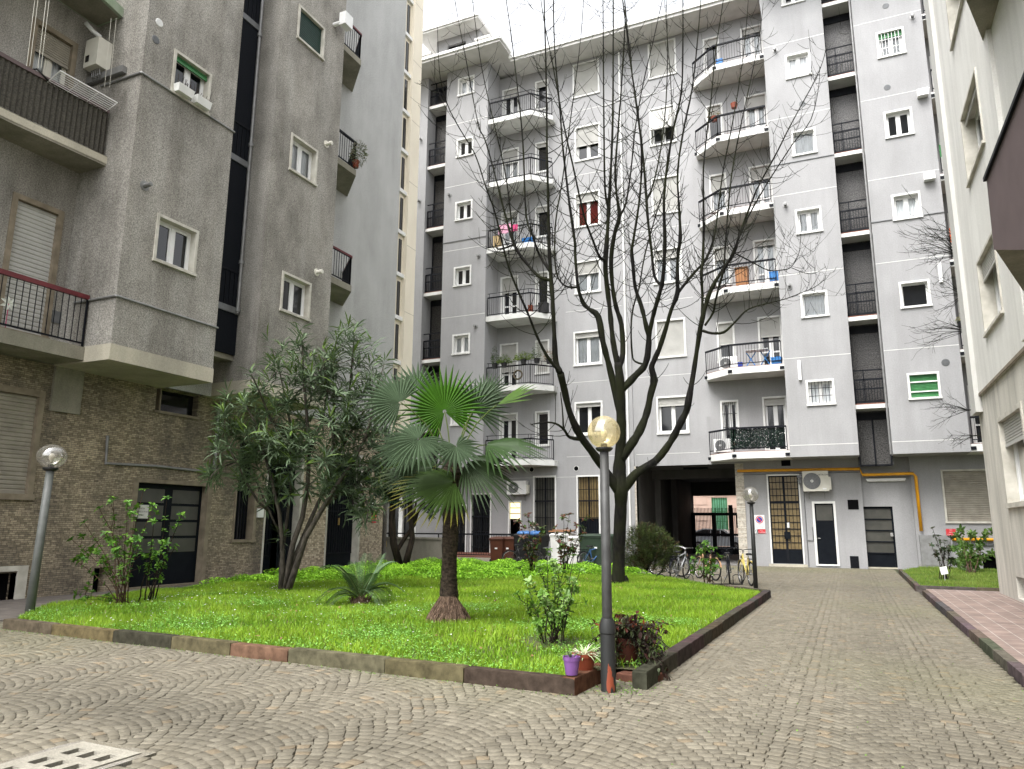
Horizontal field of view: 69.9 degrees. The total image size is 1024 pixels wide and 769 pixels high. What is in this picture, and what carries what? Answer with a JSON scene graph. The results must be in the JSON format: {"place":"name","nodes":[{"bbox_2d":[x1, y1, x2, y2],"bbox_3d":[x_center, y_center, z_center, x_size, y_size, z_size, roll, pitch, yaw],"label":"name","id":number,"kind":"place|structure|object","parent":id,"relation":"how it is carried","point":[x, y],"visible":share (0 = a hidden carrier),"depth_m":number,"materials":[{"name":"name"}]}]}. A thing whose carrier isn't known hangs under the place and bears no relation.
{"place":"outdoors","nodes":[
{"label":"outdoors","id":0,"kind":"place"},
{"bbox_2d":[0,583,205,621],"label":"sidewalk","id":1,"kind":"structure","parent":0,"point":[12,608],"depth_m":15.03,"materials":[{"name":"tile"}]},
{"bbox_2d":[16,564,759,674],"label":"lawn ground","id":2,"kind":"structure","parent":0,"point":[631,667],"depth_m":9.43,"materials":[{"name":"green plant"}]},
{"bbox_2d":[66,488,159,604],"bbox_3d":[-7.394,3.008,13.498,1.936,2.184,1.059,-5,-12,24],"label":"shrub","id":3,"kind":"object","parent":2,"relation":"on","point":[109,540],"visible":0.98,"depth_m":13.53,"materials":[{"name":"green plant"}]},
{"bbox_2d":[138,495,185,601],"bbox_3d":[-6.662,3.130,13.967,0.695,2.006,1.198,6,-12,-28],"label":"hydrangea","id":4,"kind":"object","parent":2,"relation":"on","point":[154,556],"visible":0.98,"depth_m":13.96,"materials":[{"name":"green plant"}]},
{"bbox_2d":[195,312,405,590],"bbox_3d":[-4.535,1.504,15.944,4.797,6.347,3.026,2,-11,-9],"label":"oleander tree","id":5,"kind":"object","parent":2,"relation":"on","point":[287,441],"visible":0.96,"depth_m":15.89,"materials":[{"name":"green plant"}]},
{"bbox_2d":[313,552,403,606],"bbox_3d":[-2.795,3.623,13.324,1.717,1.106,1.210,1,-11,-5],"label":"cycad","id":6,"kind":"object","parent":2,"relation":"on","point":[359,596],"visible":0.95,"depth_m":13.23,"materials":[{"name":"green plant"}]},
{"bbox_2d":[18,589,706,674],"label":"weeds","id":7,"kind":"object","parent":2,"relation":"on","point":[393,630],"visible":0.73,"depth_m":10.54,"materials":[{"name":"green plant"}]},
{"bbox_2d":[361,423,442,564],"bbox_3d":[-3.851,3.814,25.234,3.136,5.209,2.036,-1,-11,8],"label":"evergreen tree","id":8,"kind":"object","parent":2,"relation":"on","point":[396,547],"visible":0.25,"depth_m":25.39,"materials":[{"name":"green plant"}]},
{"bbox_2d":[190,557,651,586],"bbox_3d":[-1.327,5.461,21.559,9.869,0.434,12.435,-5,-12,24],"label":"clover","id":9,"kind":"object","parent":2,"relation":"on","point":[497,566],"visible":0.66,"depth_m":21.21,"materials":[{"name":"green plant"}]},
{"bbox_2d":[357,364,547,624],"bbox_3d":[-0.912,1.574,10.982,2.771,4.348,2.277,-5,-12,24],"label":"fan palm","id":10,"kind":"object","parent":2,"relation":"on","point":[406,445],"visible":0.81,"depth_m":10.97,"materials":[{"name":"green plant"}]},
{"bbox_2d":[514,512,545,571],"bbox_3d":[0.529,4.676,21.498,0.831,1.830,1.084,-5,-12,24],"label":"rose bush","id":11,"kind":"object","parent":2,"relation":"on","point":[533,556],"visible":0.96,"depth_m":21.56,"materials":[{"name":"green plant"}]},
{"bbox_2d":[513,548,587,643],"bbox_3d":[0.498,2.718,9.431,0.903,1.193,0.870,3,-11,-13],"label":"hydrangea","id":12,"kind":"object","parent":2,"relation":"on","point":[552,611],"visible":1,"depth_m":9.36,"materials":[{"name":"green plant"}]},
{"bbox_2d":[552,512,592,569],"bbox_3d":[1.775,4.713,21.654,1.058,1.842,1.056,-5,-12,24],"label":"rose bush","id":13,"kind":"object","parent":2,"relation":"on","point":[569,549],"visible":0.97,"depth_m":21.70,"materials":[{"name":"green plant"}]},
{"bbox_2d":[413,0,859,583],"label":"bare tree","id":14,"kind":"object","parent":2,"relation":"on","point":[621,482],"visible":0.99,"depth_m":18.22,"materials":[{"name":"brown plant"}]},
{"bbox_2d":[612,521,684,573],"bbox_3d":[4.438,5.328,23.765,2.346,1.938,1.992,-2,-11,10],"label":"rosemary bush","id":15,"kind":"object","parent":2,"relation":"on","point":[640,556],"visible":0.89,"depth_m":23.48,"materials":[{"name":"green plant"}]},
{"bbox_2d":[0,564,1023,768],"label":"cobble paving","id":16,"kind":"structure","parent":0,"point":[177,709],"depth_m":6.65,"materials":[{"name":"grey stone"}]},
{"bbox_2d":[24,453,58,613],"bbox_3d":[-8.023,2.513,12.522,0.470,2.981,0.470,-5,-12,24],"label":"lamp post","id":17,"kind":"object","parent":16,"relation":"on","point":[32,591],"visible":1,"depth_m":12.46,"materials":[{"name":"grey metal"}]},
{"bbox_2d":[0,738,156,768],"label":"drain cover","id":18,"kind":"object","parent":16,"relation":"on","point":[86,753],"visible":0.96,"depth_m":5.09,"materials":[{"name":"concrete"}]},
{"bbox_2d":[596,429,615,692],"bbox_3d":[0.964,1.698,7.511,0.344,2.778,0.344,-5,-12,24],"label":"lamp post","id":19,"kind":"object","parent":16,"relation":"on","point":[607,632],"visible":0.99,"depth_m":7.40,"materials":[{"name":"grey metal"}]},
{"bbox_2d":[588,611,672,680],"bbox_3d":[1.380,2.875,8.166,1.080,0.751,0.955,1,-11,-3],"label":"shrub","id":20,"kind":"object","parent":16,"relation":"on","point":[632,636],"visible":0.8,"depth_m":8.08,"materials":[{"name":"plant"}]},
{"bbox_2d":[34,563,1018,755],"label":"ground","id":21,"kind":"structure","parent":0,"point":[620,670],"depth_m":8.55,"materials":[{"name":"grey"}]},
{"bbox_2d":[0,0,406,599],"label":"apartment building","id":22,"kind":"structure","parent":21,"relation":"on","point":[168,253],"depth_m":18.54,"materials":[{"name":"concrete"}]},
{"bbox_2d":[0,384,45,499],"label":"window","id":23,"kind":"structure","parent":22,"relation":"in","point":[21,409],"depth_m":15.88,"materials":[{"name":"beige plastic"}]},
{"bbox_2d":[0,191,64,338],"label":"balcony door","id":24,"kind":"structure","parent":22,"relation":"in","point":[35,228],"depth_m":16.41,"materials":[{"name":"beige plastic"}]},
{"bbox_2d":[19,16,78,135],"bbox_3d":[-10.884,-6.904,17.071,0.385,2.918,1.127,-5,-12,24],"label":"balcony door","id":25,"kind":"structure","parent":22,"relation":"in","point":[60,52],"depth_m":17.26,"materials":[{"name":"beige metal"}]},
{"bbox_2d":[33,68,117,111],"bbox_3d":[-9.932,-6.645,16.539,0.804,0.248,1.766,-6,-13,30],"label":"drying rack","id":26,"kind":"object","parent":22,"relation":"hanging from","point":[43,75],"visible":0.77,"depth_m":16.49,"materials":[{"name":"white metal"}]},
{"bbox_2d":[83,22,112,82],"bbox_3d":[-10.096,-8.086,17.767,0.518,1.468,0.467,-5,-12,24],"label":"boiler","id":27,"kind":"object","parent":22,"relation":"attached to","point":[96,59],"visible":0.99,"depth_m":17.66,"materials":[{"name":"beige metal"}]},
{"bbox_2d":[122,478,212,589],"bbox_3d":[-9.021,3.929,19.209,0.330,2.791,2.619,-5,-12,24],"label":"double door","id":28,"kind":"structure","parent":22,"relation":"in","point":[187,566],"depth_m":19.49,"materials":[{"name":"black glass"}]},
{"bbox_2d":[152,213,198,276],"bbox_3d":[-8.225,-3.371,17.833,0.280,1.197,1.268,-5,-12,24],"label":"window","id":29,"kind":"structure","parent":22,"relation":"in","point":[175,242],"depth_m":17.96,"materials":[{"name":"wood"}]},
{"bbox_2d":[160,391,192,415],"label":"strip window","id":30,"kind":"structure","parent":22,"relation":"in","point":[170,402],"depth_m":19.91,"materials":[{"name":"black glass"}]},
{"bbox_2d":[170,48,211,115],"bbox_3d":[-8.209,-7.648,18.641,0.280,1.193,1.219,-5,-12,24],"label":"window","id":31,"kind":"structure","parent":22,"relation":"in","point":[187,69],"depth_m":18.73,"materials":[{"name":"wood"}]},
{"bbox_2d":[230,439,260,542],"bbox_3d":[-7.981,3.131,21.781,0.360,3.049,0.954,-5,-12,24],"label":"slit window","id":32,"kind":"structure","parent":22,"relation":"in","point":[244,516],"depth_m":21.85,"materials":[{"name":"black glass"}]},
{"bbox_2d":[260,444,304,573],"bbox_3d":[-7.318,3.971,23.124,0.360,4.180,1.725,-5,-12,24],"label":"iron door","id":33,"kind":"structure","parent":22,"relation":"in","point":[294,513],"depth_m":23.40,"materials":[{"name":"metal"}]},
{"bbox_2d":[279,271,311,321],"bbox_3d":[-6.455,-2.586,21.679,0.280,1.208,1.314,-5,-12,24],"label":"window","id":34,"kind":"structure","parent":22,"relation":"in","point":[295,296],"depth_m":21.86,"materials":[{"name":"wood"}]},
{"bbox_2d":[288,132,317,186],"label":"window","id":35,"kind":"structure","parent":22,"relation":"in","point":[303,160],"depth_m":22.68,"materials":[{"name":"wood"}]},
{"bbox_2d":[296,4,325,61],"bbox_3d":[-6.414,-11.132,23.249,0.230,1.182,1.296,-5,-12,24],"label":"window","id":36,"kind":"structure","parent":22,"relation":"in","point":[310,32],"depth_m":23.30,"materials":[{"name":"glass"}]},
{"bbox_2d":[323,452,362,569],"bbox_3d":[-6.044,4.516,25.895,0.360,4.180,2.005,-5,-12,24],"label":"iron door","id":37,"kind":"structure","parent":22,"relation":"in","point":[341,545],"depth_m":26.02,"materials":[{"name":"metal"}]},
{"bbox_2d":[391,0,423,435],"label":"apartment building","id":38,"kind":"structure","parent":22,"relation":"attached to","point":[404,299],"depth_m":31.40,"materials":[{"name":"beige paint"}]},
{"bbox_2d":[2,618,600,695],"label":"lawn kerb","id":39,"kind":"structure","parent":21,"relation":"on","point":[580,682],"depth_m":8.38,"materials":[{"name":"stone"}]},
{"bbox_2d":[571,643,600,670],"bbox_3d":[0.775,2.805,7.595,0.578,0.274,0.550,-5,-12,24],"label":"flower pot","id":40,"kind":"object","parent":39,"relation":"on","point":[587,661],"visible":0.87,"depth_m":7.48,"materials":[{"name":"ceramic"}]},
{"bbox_2d":[386,533,513,561],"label":"terrace","id":41,"kind":"structure","parent":21,"relation":"on","point":[426,547],"depth_m":32.75,"materials":[{"name":"metal"}]},
{"bbox_2d":[387,0,996,569],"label":"apartment building","id":42,"kind":"structure","parent":21,"relation":"on","point":[851,380],"depth_m":34.15,"materials":[{"name":"grey paint"}]},
{"bbox_2d":[387,488,416,536],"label":"terrace door","id":43,"kind":"structure","parent":42,"relation":"in","point":[401,520],"depth_m":39.43,"materials":[{"name":"white paint"}]},
{"bbox_2d":[470,493,491,552],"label":"tall window","id":44,"kind":"structure","parent":42,"relation":"in","point":[480,522],"depth_m":37.49,"materials":[{"name":"white paint"}]},
{"bbox_2d":[499,412,517,459],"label":"balcony door","id":45,"kind":"structure","parent":42,"relation":"in","point":[511,428],"depth_m":37.79,"materials":[{"name":"white glass"}]},
{"bbox_2d":[500,342,517,385],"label":"balcony door","id":46,"kind":"structure","parent":42,"relation":"in","point":[509,349],"depth_m":38.40,"materials":[{"name":"white glass"}]},
{"bbox_2d":[500,275,517,314],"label":"balcony door","id":47,"kind":"structure","parent":42,"relation":"in","point":[503,280],"depth_m":39.15,"materials":[{"name":"white glass"}]},
{"bbox_2d":[535,410,549,446],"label":"window","id":48,"kind":"structure","parent":42,"relation":"in","point":[540,416],"depth_m":37.04,"materials":[{"name":"white glass"}]},
{"bbox_2d":[533,475,555,540],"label":"tall window","id":49,"kind":"structure","parent":42,"relation":"in","point":[544,489],"depth_m":36.24,"materials":[{"name":"white paint"}]},
{"bbox_2d":[572,58,599,98],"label":"window","id":50,"kind":"structure","parent":42,"relation":"in","point":[582,77],"depth_m":39.48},
{"bbox_2d":[574,122,600,162],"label":"window","id":51,"kind":"structure","parent":42,"relation":"in","point":[585,153],"depth_m":38.81,"materials":[{"name":"white glass"}]},
{"bbox_2d":[574,189,600,228],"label":"window","id":52,"kind":"structure","parent":42,"relation":"in","point":[588,199],"depth_m":38.18,"materials":[{"name":"white glass"}]},
{"bbox_2d":[574,258,601,294],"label":"window","id":53,"kind":"structure","parent":42,"relation":"in","point":[589,265],"depth_m":37.45,"materials":[{"name":"white glass"}]},
{"bbox_2d":[573,330,602,366],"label":"window","id":54,"kind":"structure","parent":42,"relation":"in","point":[587,346],"depth_m":36.83,"materials":[{"name":"white glass"}]},
{"bbox_2d":[574,400,602,435],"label":"window","id":55,"kind":"structure","parent":42,"relation":"in","point":[589,414],"depth_m":36.10,"materials":[{"name":"white glass"}]},
{"bbox_2d":[576,475,600,534],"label":"tall window","id":56,"kind":"structure","parent":42,"relation":"in","point":[587,486],"depth_m":35.31,"materials":[{"name":"white paint"}]},
{"bbox_2d":[647,38,676,79],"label":"window","id":57,"kind":"structure","parent":42,"relation":"in","point":[657,72],"depth_m":37.83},
{"bbox_2d":[649,103,676,146],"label":"window","id":58,"kind":"structure","parent":42,"relation":"in","point":[655,121],"depth_m":37.11,"materials":[{"name":"white glass"}]},
{"bbox_2d":[651,174,680,215],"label":"window","id":59,"kind":"structure","parent":42,"relation":"in","point":[655,194],"depth_m":36.40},
{"bbox_2d":[653,246,682,284],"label":"window","id":60,"kind":"structure","parent":42,"relation":"in","point":[668,279],"depth_m":35.83,"materials":[{"name":"white glass"}]},
{"bbox_2d":[655,317,686,358],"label":"window","id":61,"kind":"structure","parent":42,"relation":"in","point":[674,345],"depth_m":34.98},
{"bbox_2d":[656,395,689,434],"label":"window","id":62,"kind":"structure","parent":42,"relation":"in","point":[669,409],"depth_m":34.48,"materials":[{"name":"white glass"}]},
{"bbox_2d":[691,505,738,553],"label":"iron gate","id":63,"kind":"structure","parent":42,"relation":"attached to","point":[730,514],"depth_m":45.17,"materials":[{"name":"black metal"}]},
{"bbox_2d":[709,172,727,212],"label":"window","id":64,"kind":"structure","parent":42,"relation":"in","point":[717,177],"depth_m":35.43,"materials":[{"name":"white glass"}]},
{"bbox_2d":[716,321,735,362],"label":"window","id":65,"kind":"structure","parent":42,"relation":"in","point":[727,338],"depth_m":33.97,"materials":[{"name":"white glass"}]},
{"bbox_2d":[720,400,739,439],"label":"window","id":66,"kind":"structure","parent":42,"relation":"in","point":[729,409],"depth_m":33.30,"materials":[{"name":"white glass"}]},
{"bbox_2d":[740,23,763,57],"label":"balcony door","id":67,"kind":"structure","parent":42,"relation":"in","point":[749,30],"depth_m":36.09,"materials":[{"name":"white glass"}]},
{"bbox_2d":[744,92,767,129],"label":"balcony door","id":68,"kind":"structure","parent":42,"relation":"in","point":[759,99],"depth_m":35.34,"materials":[{"name":"white glass"}]},
{"bbox_2d":[748,163,772,204],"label":"balcony door","id":69,"kind":"structure","parent":42,"relation":"in","point":[759,168],"depth_m":34.63,"materials":[{"name":"white glass"}]},
{"bbox_2d":[753,237,777,282],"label":"balcony door","id":70,"kind":"structure","parent":42,"relation":"in","point":[773,253],"depth_m":33.97,"materials":[{"name":"white glass"}]},
{"bbox_2d":[757,315,783,364],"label":"balcony door","id":71,"kind":"structure","parent":42,"relation":"in","point":[767,331],"depth_m":33.17,"materials":[{"name":"white glass"}]},
{"bbox_2d":[762,396,789,449],"bbox_3d":[11.674,1.782,32.383,1.075,2.530,0.285,-5,-12,24],"label":"balcony door","id":72,"kind":"structure","parent":42,"relation":"in","point":[774,407],"depth_m":32.52,"materials":[{"name":"white glass"}]},
{"bbox_2d":[766,474,807,566],"bbox_3d":[11.774,5.837,31.531,1.546,3.924,0.260,-5,-12,24],"label":"glazed door","id":73,"kind":"structure","parent":42,"relation":"in","point":[783,490],"depth_m":31.56,"materials":[{"name":"white paint"}]},
{"bbox_2d":[785,49,810,79],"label":"window","id":74,"kind":"structure","parent":42,"relation":"in","point":[799,60],"depth_m":33.40,"materials":[{"name":"white glass"}]},
{"bbox_2d":[791,127,817,156],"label":"window","id":75,"kind":"structure","parent":42,"relation":"in","point":[806,145],"depth_m":32.69,"materials":[{"name":"white glass"}]},
{"bbox_2d":[795,206,822,234],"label":"window","id":76,"kind":"structure","parent":42,"relation":"in","point":[814,214],"depth_m":31.97,"materials":[{"name":"white glass"}]},
{"bbox_2d":[800,290,829,318],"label":"window","id":77,"kind":"structure","parent":42,"relation":"in","point":[819,302],"depth_m":31.29,"materials":[{"name":"white glass"}]},
{"bbox_2d":[802,471,831,498],"bbox_3d":[12.907,4.242,30.991,1.101,1.145,0.455,-5,-12,24],"label":"air conditioner","id":78,"kind":"object","parent":42,"relation":"attached to","point":[816,480],"visible":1,"depth_m":30.86,"materials":[{"name":"beige metal"}]},
{"bbox_2d":[805,378,835,405],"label":"window","id":79,"kind":"structure","parent":42,"relation":"in","point":[819,392],"depth_m":30.52,"materials":[{"name":"white glass"}]},
{"bbox_2d":[812,501,839,565],"bbox_3d":[13.189,6.257,30.803,0.912,2.655,0.250,-5,-12,24],"label":"service door","id":80,"kind":"structure","parent":42,"relation":"in","point":[824,512],"depth_m":30.80,"materials":[{"name":"white paint"}]},
{"bbox_2d":[737,467,922,530],"bbox_3d":[13.189,4.812,30.896,7.046,2.625,0.165,-5,-12,24],"label":"gas pipe","id":81,"kind":"object","parent":42,"relation":"attached to","point":[863,474],"visible":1,"depth_m":30.46,"materials":[{"name":"yellow metal"}]},
{"bbox_2d":[863,507,897,568],"bbox_3d":[15.103,6.288,30.124,1.154,2.503,0.200,-5,-12,24],"label":"panelled door","id":82,"kind":"structure","parent":42,"relation":"in","point":[879,522],"depth_m":30.15,"materials":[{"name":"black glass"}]},
{"bbox_2d":[876,26,906,58],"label":"window","id":83,"kind":"structure","parent":42,"relation":"in","point":[891,42],"depth_m":31.81,"materials":[{"name":"white glass"}]},
{"bbox_2d":[883,107,914,139],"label":"window","id":84,"kind":"structure","parent":42,"relation":"in","point":[899,122],"depth_m":31.12,"materials":[{"name":"white glass"}]},
{"bbox_2d":[891,191,922,220],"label":"window","id":85,"kind":"structure","parent":42,"relation":"in","point":[903,204],"depth_m":30.45,"materials":[{"name":"white glass"}]},
{"bbox_2d":[898,279,932,308],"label":"window","id":86,"kind":"structure","parent":42,"relation":"in","point":[912,295],"depth_m":29.71,"materials":[{"name":"black glass"}]},
{"bbox_2d":[907,371,942,399],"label":"window","id":87,"kind":"structure","parent":42,"relation":"in","point":[934,375],"depth_m":28.90,"materials":[{"name":"green glass"}]},
{"bbox_2d":[940,469,991,522],"bbox_3d":[18.068,4.396,28.873,1.925,2.113,0.185,-5,-12,24],"label":"window","id":88,"kind":"structure","parent":42,"relation":"in","point":[965,491],"depth_m":28.97,"materials":[{"name":"plastic"}]},
{"bbox_2d":[632,585,770,689],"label":"lawn kerb","id":89,"kind":"structure","parent":21,"relation":"on","point":[644,676],"depth_m":9.54,"materials":[{"name":"stone"}]},
{"bbox_2d":[693,496,737,546],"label":"pink house","id":90,"kind":"structure","parent":21,"relation":"on","point":[713,502],"depth_m":57.85,"materials":[{"name":"pink paint"}]},
{"bbox_2d":[919,535,949,567],"bbox_3d":[16.656,6.658,28.870,0.959,1.417,0.315,-5,-12,24],"label":"meter cabinet","id":91,"kind":"object","parent":21,"relation":"on","point":[928,559],"visible":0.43,"depth_m":28.80,"materials":[{"name":"grey metal"}]},
{"bbox_2d":[899,569,999,592],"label":"bed kerb","id":92,"kind":"structure","parent":21,"relation":"on","point":[915,586],"depth_m":18.88,"materials":[{"name":"stone"}]},
{"bbox_2d":[922,590,1023,687],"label":"walkway kerb","id":93,"kind":"structure","parent":21,"relation":"on","point":[1010,665],"depth_m":10.08,"materials":[{"name":"stone"}]},
{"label":"bin platform","id":94,"kind":"structure","parent":21,"relation":"on","visible":0},
{"bbox_2d":[513,533,549,561],"bbox_3d":[0.813,6.769,30.266,1.300,1.238,0.970,-5,-12,24],"label":"refuse container","id":95,"kind":"object","parent":94,"relation":"on","point":[545,539],"visible":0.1,"depth_m":30.00,"materials":[{"name":"grey plastic"}]},
{"bbox_2d":[580,534,612,564],"bbox_3d":[3.459,6.557,29.091,1.400,1.238,0.970,-5,-12,24],"label":"refuse container","id":96,"kind":"object","parent":94,"relation":"on","point":[594,540],"visible":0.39,"depth_m":28.77,"materials":[{"name":"green plastic"}]},
{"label":"lawn kerb","id":97,"kind":"structure","parent":21,"relation":"on","visible":0},
{"bbox_2d":[689,540,722,582],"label":"shrub","id":98,"kind":"object","parent":97,"relation":"on","point":[708,568],"visible":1,"depth_m":19.92,"materials":[{"name":"green plant"}]},
{"bbox_2d":[422,0,760,54],"label":"sky","id":99,"kind":"structure","parent":0,"point":[434,13],"materials":[{"name":"white"}]},
{"bbox_2d":[903,565,998,587],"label":"bed ground","id":100,"kind":"structure","parent":0,"point":[941,581],"depth_m":21.68,"materials":[{"name":"green plant"}]},
{"bbox_2d":[893,186,980,447],"bbox_3d":[14.091,-0.456,23.994,2.808,13.602,3.443,-2,-11,10],"label":"bare tree","id":101,"kind":"object","parent":100,"relation":"on","point":[946,306],"visible":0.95,"depth_m":24.47,"materials":[{"name":"brown plant"}]},
{"bbox_2d":[928,526,957,579],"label":"rose bush","id":102,"kind":"object","parent":100,"relation":"on","point":[937,553],"visible":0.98,"depth_m":22.13,"materials":[{"name":"green plant"}]},
{"bbox_2d":[948,523,994,572],"bbox_3d":[16.541,5.965,26.711,3.935,1.788,1.615,10,-15,-42],"label":"hydrangea","id":103,"kind":"object","parent":100,"relation":"on","point":[972,563],"visible":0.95,"depth_m":26.37,"materials":[{"name":"green plant"}]},
{"bbox_2d":[924,0,1023,602],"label":"apartment building","id":104,"kind":"structure","parent":0,"point":[976,47],"depth_m":15.92,"materials":[{"name":"paint"}]},
{"bbox_2d":[945,0,963,50],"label":"window","id":105,"kind":"structure","parent":104,"relation":"in","point":[953,7],"depth_m":17.86,"materials":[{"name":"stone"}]},
{"bbox_2d":[960,67,984,187],"bbox_3d":[10.348,-5.657,16.238,0.375,1.737,2.268,-5,-12,24],"label":"window","id":106,"kind":"structure","parent":104,"relation":"in","point":[973,146],"depth_m":17.10,"materials":[{"name":"stone"}]},
{"bbox_2d":[976,231,1003,337],"bbox_3d":[10.408,-2.126,15.736,0.375,1.776,2.152,-5,-12,24],"label":"window","id":107,"kind":"structure","parent":104,"relation":"in","point":[990,291],"depth_m":16.54,"materials":[{"name":"stone"}]},
{"bbox_2d":[997,401,1023,507],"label":"window","id":108,"kind":"structure","parent":104,"relation":"in","point":[1010,425],"depth_m":15.80,"materials":[{"name":"plastic"}]},
{"bbox_2d":[926,589,1023,664],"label":"walkway","id":109,"kind":"structure","parent":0,"point":[996,617],"depth_m":13.32,"materials":[{"name":"pink tile"}]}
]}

